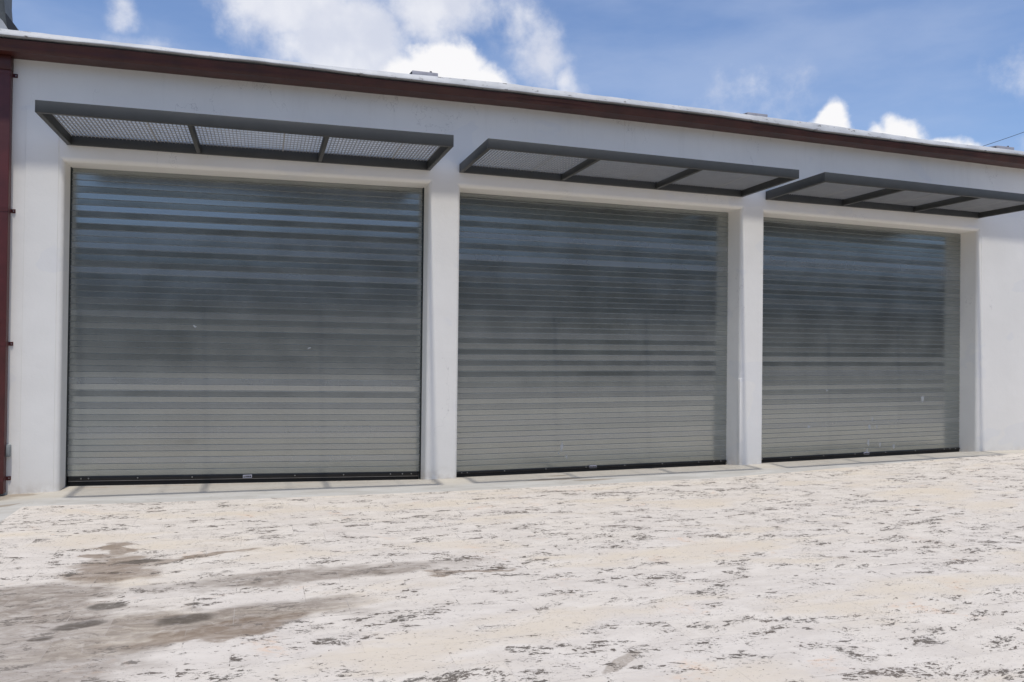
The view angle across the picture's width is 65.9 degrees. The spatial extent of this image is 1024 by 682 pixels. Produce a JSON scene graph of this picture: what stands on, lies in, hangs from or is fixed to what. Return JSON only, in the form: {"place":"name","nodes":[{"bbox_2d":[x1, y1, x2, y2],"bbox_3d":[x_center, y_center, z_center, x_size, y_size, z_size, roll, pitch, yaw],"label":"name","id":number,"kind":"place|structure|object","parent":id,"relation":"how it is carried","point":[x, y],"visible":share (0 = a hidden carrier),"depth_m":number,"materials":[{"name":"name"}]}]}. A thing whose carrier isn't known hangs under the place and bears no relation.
{"place":"outdoors","nodes":[
{"label":"outdoors","id":0,"kind":"place"},
{"bbox_2d":[0,513,12,521],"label":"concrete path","id":1,"kind":"structure","parent":0,"point":[3,516],"depth_m":7.79,"materials":[{"name":"beige concrete"}]},
{"bbox_2d":[0,453,1023,681],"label":"paving","id":2,"kind":"structure","parent":0,"point":[913,571],"depth_m":5.80,"materials":[{"name":"beige concrete"}]},
{"bbox_2d":[0,450,1023,513],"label":"apron","id":3,"kind":"object","parent":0,"point":[78,495],"visible":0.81,"depth_m":9.96,"materials":[{"name":"concrete"}]},
{"bbox_2d":[12,0,1023,150],"label":"sky","id":4,"kind":"structure","parent":0,"point":[951,71],"materials":[{"name":"blue"}]},
{"bbox_3d":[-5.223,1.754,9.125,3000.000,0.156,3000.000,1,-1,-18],"label":"ground","id":5,"kind":"structure","parent":0,"visible":0},
{"bbox_2d":[0,28,1023,494],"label":"warehouse","id":6,"kind":"structure","parent":5,"relation":"on","point":[186,318],"depth_m":10.74,"materials":[{"name":"white paint"}]},
{"bbox_2d":[6,444,10,456],"bbox_3d":[-5.719,1.240,8.938,0.078,0.138,0.057,1,-1,-18],"label":"junction box","id":7,"kind":"object","parent":6,"relation":"attached to","point":[8,450],"visible":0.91,"depth_m":8.92,"materials":[{"name":"grey paint"}]},
{"bbox_2d":[0,54,17,493],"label":"downpipe","id":8,"kind":"object","parent":6,"relation":"attached to","point":[7,75],"visible":1,"depth_m":8.87,"materials":[{"name":"brown metal"}]},
{"bbox_2d":[0,0,18,30],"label":"roof stack","id":9,"kind":"object","parent":6,"relation":"on","point":[6,20],"visible":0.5,"depth_m":9.16,"materials":[{"name":"grey metal"}]},
{"bbox_2d":[35,100,453,170],"bbox_3d":[-2.917,-2.336,9.165,4.286,0.178,1.366,1,-1,-18],"label":"entrance canopy","id":10,"kind":"object","parent":6,"relation":"attached to","point":[46,111],"visible":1,"depth_m":9.07,"materials":[{"name":"grey metal"}]},
{"bbox_2d":[65,167,423,486],"bbox_3d":[-3.268,-0.167,10.124,4.312,4.095,0.055,1,-1,-18],"label":"roller door","id":11,"kind":"structure","parent":6,"relation":"in","point":[228,329],"depth_m":10.07,"materials":[{"name":"grey metal"}]},
{"bbox_2d":[410,70,437,75],"bbox_3d":[-1.236,-3.551,10.719,0.400,0.169,0.349,1,-1,-18],"label":"roof vent","id":12,"kind":"object","parent":6,"relation":"on","point":[430,73],"visible":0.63,"depth_m":10.56,"materials":[{"name":"metal"}]},
{"bbox_2d":[456,192,727,476],"bbox_3d":[1.258,-0.086,11.574,4.388,4.047,0.051,1,-1,-18],"label":"roller door","id":13,"kind":"structure","parent":6,"relation":"in","point":[592,336],"depth_m":11.53,"materials":[{"name":"grey metal"}]},
{"bbox_2d":[459,138,798,196],"bbox_3d":[1.597,-2.279,10.610,4.400,0.150,1.366,1,-1,-18],"label":"entrance canopy","id":14,"kind":"object","parent":6,"relation":"attached to","point":[613,168],"visible":1,"depth_m":10.58,"materials":[{"name":"grey metal"}]},
{"bbox_2d":[743,112,767,116],"bbox_3d":[3.701,-3.450,12.299,0.410,0.169,0.349,1,-1,-18],"label":"roof vent","id":15,"kind":"object","parent":6,"relation":"on","point":[757,114],"visible":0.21,"depth_m":12.14,"materials":[{"name":"metal"}]},
{"bbox_2d":[761,217,960,462],"bbox_3d":[5.733,-0.024,13.006,4.245,3.983,0.051,1,-1,-18],"label":"roller door","id":16,"kind":"structure","parent":6,"relation":"in","point":[861,338],"depth_m":13.00,"materials":[{"name":"grey metal"}]},
{"bbox_2d":[766,172,1023,217],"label":"entrance canopy","id":17,"kind":"object","parent":6,"relation":"attached to","point":[838,189],"visible":1,"depth_m":11.99,"materials":[{"name":"grey metal"}]},
{"bbox_2d":[990,145,1013,149],"bbox_3d":[8.467,-3.317,13.824,0.440,0.169,0.349,1,-1,-18],"label":"roof vent","id":18,"kind":"object","parent":6,"relation":"on","point":[1007,147],"visible":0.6,"depth_m":13.66,"materials":[{"name":"metal"}]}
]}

